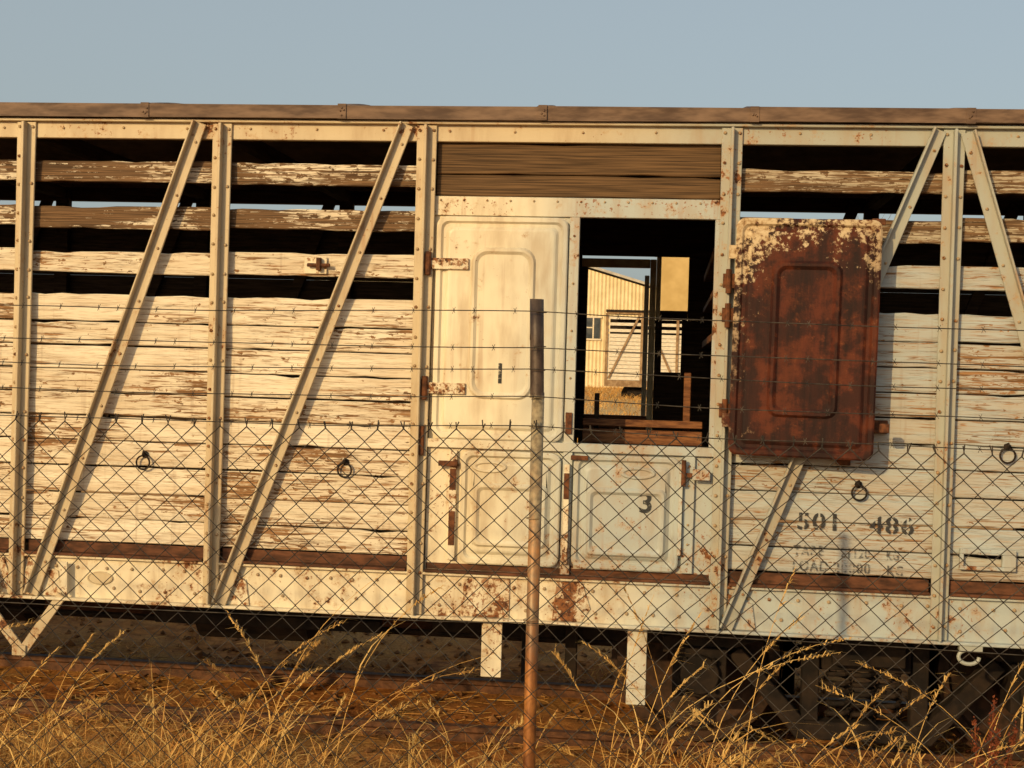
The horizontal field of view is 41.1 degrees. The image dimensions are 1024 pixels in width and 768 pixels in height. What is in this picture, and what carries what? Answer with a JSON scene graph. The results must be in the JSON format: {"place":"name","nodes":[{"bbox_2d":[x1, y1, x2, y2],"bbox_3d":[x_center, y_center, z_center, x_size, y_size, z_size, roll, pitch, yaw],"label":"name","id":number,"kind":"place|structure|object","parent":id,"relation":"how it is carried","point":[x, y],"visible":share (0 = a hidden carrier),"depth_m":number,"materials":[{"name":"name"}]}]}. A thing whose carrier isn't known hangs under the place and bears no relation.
{"place":"outdoors","nodes":[
{"label":"outdoors","id":0,"kind":"place"},
{"bbox_2d":[0,597,909,681],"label":"underframe","id":1,"kind":"object","parent":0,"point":[255,628],"visible":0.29,"depth_m":7.09,"materials":[{"name":"metal"}]},
{"bbox_2d":[41,600,604,645],"bbox_3d":[-1.371,1.242,8.814,5.200,0.690,0.060,2,1,7],"label":"truss rod","id":2,"kind":"object","parent":1,"relation":"attached to","point":[420,624],"depth_m":8.90,"materials":[{"name":"metal"}]},
{"bbox_2d":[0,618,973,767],"bbox_3d":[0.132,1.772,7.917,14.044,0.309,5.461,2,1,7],"label":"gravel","id":3,"kind":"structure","parent":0,"point":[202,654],"depth_m":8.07,"materials":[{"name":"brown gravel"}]},
{"bbox_2d":[0,387,1012,767],"bbox_3d":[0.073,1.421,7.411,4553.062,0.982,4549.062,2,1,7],"label":"ground","id":4,"kind":"structure","parent":0,"point":[146,629],"depth_m":8.13,"materials":[{"name":"brown soil"}]},
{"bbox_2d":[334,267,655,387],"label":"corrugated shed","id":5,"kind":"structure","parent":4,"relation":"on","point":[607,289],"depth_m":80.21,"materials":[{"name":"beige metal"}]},
{"bbox_2d":[586,316,601,339],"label":"windows","id":6,"kind":"structure","parent":5,"relation":"in","point":[593,322],"depth_m":80.18,"materials":[{"name":"grey glass"}]},
{"bbox_2d":[0,385,1018,767],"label":"dry grass","id":7,"kind":"structure","parent":4,"relation":"on","point":[112,761],"depth_m":6.21,"materials":[{"name":"yellow plant"}]},
{"bbox_2d":[0,299,1023,767],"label":"chain link fence","id":8,"kind":"object","parent":4,"relation":"on","point":[536,369],"visible":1,"depth_m":3.99,"materials":[{"name":"metal"}]},
{"bbox_2d":[0,652,1023,767],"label":"railway track","id":9,"kind":"structure","parent":4,"relation":"on","point":[807,754],"depth_m":7.37,"materials":[{"name":"brown metal"}]},
{"bbox_2d":[612,637,1023,759],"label":"bogie wheels","id":10,"kind":"object","parent":9,"relation":"on","point":[980,707],"visible":0.17,"depth_m":6.98,"materials":[{"name":"black metal"}]},
{"bbox_2d":[663,631,1023,745],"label":"bogie frame","id":11,"kind":"object","parent":10,"relation":"on","point":[910,664],"visible":0.48,"depth_m":6.63,"materials":[{"name":"black metal"}]},
{"bbox_2d":[0,566,1023,767],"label":"tall dry grass","id":12,"kind":"structure","parent":4,"relation":"on","point":[43,720],"depth_m":4.95,"materials":[{"name":"yellow plant"}]},
{"bbox_2d":[604,309,687,397],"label":"cattle wagon","id":13,"kind":"object","parent":4,"relation":"on","point":[625,334],"visible":0.21,"depth_m":51.19,"materials":[{"name":"white paint"}]},
{"bbox_2d":[655,257,688,310],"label":"ochre goods store","id":14,"kind":"structure","parent":4,"relation":"on","point":[674,281],"depth_m":66.85,"materials":[{"name":"paint"}]},
{"bbox_2d":[966,695,1019,767],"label":"dock weed","id":15,"kind":"object","parent":4,"relation":"on","point":[995,743],"visible":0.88,"depth_m":4.86,"materials":[{"name":"brown plant"}]},
{"bbox_2d":[0,147,1023,593],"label":"wooden planks","id":16,"kind":"object","parent":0,"point":[914,301],"visible":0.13,"depth_m":9.09,"materials":[{"name":"wood"}]},
{"bbox_2d":[0,139,942,209],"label":"roof carlines","id":17,"kind":"object","parent":16,"relation":"on","point":[264,152],"visible":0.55,"depth_m":7.45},
{"bbox_2d":[0,118,1023,641],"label":"steel frame","id":18,"kind":"object","parent":16,"relation":"attached to","point":[958,144],"visible":0.88,"depth_m":6.40,"materials":[{"name":"beige metal"}]},
{"bbox_2d":[0,557,755,630],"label":"gusset plates","id":19,"kind":"object","parent":18,"relation":"attached to","point":[480,598],"visible":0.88,"depth_m":6.40,"materials":[{"name":"metal"}]},
{"bbox_2d":[304,257,709,563],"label":"hinge straps","id":20,"kind":"object","parent":18,"relation":"attached to","point":[703,475],"visible":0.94,"depth_m":6.38,"materials":[{"name":"metal"}]},
{"bbox_2d":[0,552,1023,648],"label":"solebar","id":21,"kind":"object","parent":18,"relation":"attached to","point":[839,621],"visible":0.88,"depth_m":6.35,"materials":[{"name":"beige paint"}]},
{"bbox_2d":[0,592,63,656],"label":"truss strut","id":22,"kind":"object","parent":21,"relation":"attached to","point":[30,640],"visible":0.9,"depth_m":6.63,"materials":[{"name":"beige paint"}]},
{"bbox_2d":[87,571,112,584],"bbox_3d":[-1.998,0.939,6.616,0.130,0.064,0.010,2,1,7],"label":"makers plate","id":23,"kind":"object","parent":21,"relation":"attached to","point":[102,576],"visible":0.94,"depth_m":6.62,"materials":[{"name":"beige paint"}]},
{"bbox_2d":[0,538,1023,599],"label":"bottom angle iron","id":24,"kind":"object","parent":21,"relation":"on","point":[883,585],"visible":0.91,"depth_m":6.38,"materials":[{"name":"brown metal"}]},
{"bbox_2d":[481,623,646,704],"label":"step hangers","id":25,"kind":"object","parent":21,"relation":"hanging from","point":[492,640],"visible":0.86,"depth_m":6.35,"materials":[{"name":"metal"}]},
{"bbox_2d":[956,646,982,665],"bbox_3d":[2.053,1.221,6.134,0.109,0.092,0.039,2,1,7],"label":"lashing hook","id":26,"kind":"object","parent":21,"relation":"attached to","point":[969,648],"visible":0.89,"depth_m":6.12,"materials":[{"name":"beige paint"}]},
{"bbox_2d":[0,160,1023,243],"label":"slats","id":27,"kind":"object","parent":18,"relation":"attached to","point":[752,180],"visible":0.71,"depth_m":6.50,"materials":[{"name":"white wood"}]},
{"bbox_2d":[0,247,1023,291],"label":"slats","id":28,"kind":"object","parent":18,"relation":"attached to","point":[402,267],"visible":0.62,"depth_m":6.53,"materials":[{"name":"white wood"}]},
{"bbox_2d":[3,125,1023,634],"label":"bolts and rivets","id":29,"kind":"object","parent":18,"relation":"attached to","point":[457,389],"visible":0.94,"depth_m":6.39,"materials":[{"name":"paint"}]},
{"bbox_2d":[307,251,734,544],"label":"rusty hinges and latches","id":30,"kind":"object","parent":18,"relation":"attached to","point":[728,285],"visible":0.94,"depth_m":6.34,"materials":[{"name":"brown metal"}]},
{"bbox_2d":[424,196,719,583],"bbox_3d":[0.278,0.017,6.367,1.344,1.766,0.064,2,1,7],"label":"compartment sheeting","id":31,"kind":"object","parent":18,"relation":"attached to","point":[571,212],"visible":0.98,"depth_m":6.34,"materials":[{"name":"paint"}]},
{"bbox_2d":[431,216,568,441],"bbox_3d":[-0.058,-0.259,6.380,0.618,1.042,0.042,2,1,7],"label":"door","id":32,"kind":"structure","parent":31,"relation":"attached to","point":[519,263],"depth_m":6.37,"materials":[{"name":"paint"}]},
{"bbox_2d":[498,363,501,383],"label":"stencil number","id":33,"kind":"object","parent":32,"relation":"attached to","point":[500,374],"visible":0.83,"depth_m":6.37,"materials":[{"name":"grey paint"}]},
{"bbox_2d":[458,450,679,572],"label":"doors","id":34,"kind":"structure","parent":31,"relation":"attached to","point":[604,539],"depth_m":6.33,"materials":[{"name":"paint"}]},
{"bbox_2d":[471,460,655,479],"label":"door handle cups","id":35,"kind":"object","parent":34,"relation":"attached to","point":[487,466],"depth_m":6.30,"materials":[{"name":"paint"}]},
{"bbox_2d":[639,495,651,512],"bbox_3d":[0.615,0.546,6.288,0.056,0.098,0.001,2,1,7],"label":"stencil number","id":36,"kind":"object","parent":34,"relation":"attached to","point":[648,504],"visible":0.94,"depth_m":6.29,"materials":[{"name":"grey paint"}]},
{"bbox_2d":[436,143,721,199],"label":"fascia planks","id":37,"kind":"object","parent":18,"relation":"attached to","point":[565,171],"visible":1,"depth_m":6.36,"materials":[{"name":"brown wood"}]},
{"bbox_2d":[722,218,882,460],"bbox_3d":[1.291,-0.203,6.098,0.665,1.065,0.054,2,1,11],"label":"rusted open door","id":38,"kind":"structure","parent":18,"relation":"attached to","point":[819,271],"depth_m":6.08,"materials":[{"name":"paint"}]},
{"bbox_2d":[0,292,1023,582],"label":"side boards","id":39,"kind":"object","parent":16,"relation":"attached to","point":[252,330],"visible":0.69,"depth_m":6.50,"materials":[{"name":"white wood"}]},
{"bbox_2d":[135,443,1015,500],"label":"tie rings","id":40,"kind":"object","parent":39,"relation":"attached to","point":[1006,446],"visible":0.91,"depth_m":6.21,"materials":[{"name":"metal"}]},
{"bbox_2d":[793,545,822,555],"bbox_3d":[1.355,0.761,6.241,0.137,0.048,0.001,2,1,7],"label":"stencil number","id":41,"kind":"object","parent":39,"relation":"attached to","point":[797,546],"visible":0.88,"depth_m":6.24,"materials":[{"name":"grey paint"}]},
{"bbox_2d":[793,561,827,571],"bbox_3d":[1.363,0.831,6.241,0.157,0.050,0.001,2,1,7],"label":"stencil number","id":42,"kind":"object","parent":39,"relation":"attached to","point":[806,568],"visible":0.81,"depth_m":6.24,"materials":[{"name":"grey paint"}]},
{"bbox_2d":[797,512,836,530],"bbox_3d":[1.393,0.629,6.236,0.175,0.079,0.001,2,1,7],"label":"stencil number","id":43,"kind":"object","parent":39,"relation":"attached to","point":[814,520],"visible":0.93,"depth_m":6.24,"materials":[{"name":"grey paint"}]},
{"bbox_2d":[833,563,869,573],"bbox_3d":[1.548,0.839,6.219,0.165,0.048,0.001,2,1,7],"label":"stencil number","id":44,"kind":"object","parent":39,"relation":"attached to","point":[856,570],"visible":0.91,"depth_m":6.21,"materials":[{"name":"grey paint"}]},
{"bbox_2d":[841,548,869,558],"bbox_3d":[1.562,0.771,6.217,0.130,0.044,0.001,2,1,7],"label":"stencil number","id":45,"kind":"object","parent":39,"relation":"attached to","point":[854,552],"visible":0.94,"depth_m":6.22,"materials":[{"name":"grey paint"}]},
{"bbox_2d":[836,219,888,465],"bbox_3d":[1.594,-0.179,6.112,0.220,1.105,0.196,2,1,7],"label":"door keeper","id":46,"kind":"object","parent":39,"relation":"attached to","point":[881,426],"depth_m":6.18,"materials":[{"name":"brown metal"}]},
{"bbox_2d":[869,516,913,534],"bbox_3d":[1.723,0.642,6.197,0.197,0.079,0.001,2,1,7],"label":"stencil number","id":47,"kind":"object","parent":39,"relation":"attached to","point":[888,526],"visible":0.88,"depth_m":6.20,"materials":[{"name":"grey paint"}]},
{"bbox_2d":[887,566,902,575],"bbox_3d":[1.739,0.848,6.197,0.070,0.046,0.001,2,1,7],"label":"stencil number","id":48,"kind":"object","parent":39,"relation":"attached to","point":[891,572],"visible":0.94,"depth_m":6.20,"materials":[{"name":"grey paint"}]},
{"bbox_2d":[959,548,1016,571],"bbox_3d":[2.138,0.792,6.132,0.245,0.095,0.044,2,1,7],"label":"label holder","id":49,"kind":"object","parent":39,"relation":"attached to","point":[1008,561],"visible":0.88,"depth_m":6.13,"materials":[{"name":"beige paint"}]},
{"bbox_2d":[0,102,1023,200],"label":"roof","id":50,"kind":"structure","parent":16,"relation":"on","point":[812,158],"depth_m":6.60,"materials":[{"name":"wood"}]},
{"bbox_2d":[574,218,714,446],"bbox_3d":[0.447,-0.149,7.767,1.405,2.020,2.220,2,1,7],"label":"compartment interior","id":51,"kind":"object","parent":16,"relation":"on","point":[691,240],"visible":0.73,"depth_m":8.75,"materials":[{"name":"black paint"}]},
{"bbox_2d":[0,0,1023,293],"label":"sky","id":52,"kind":"structure","parent":0,"point":[521,53],"materials":[{"name":"blue"}]}
]}

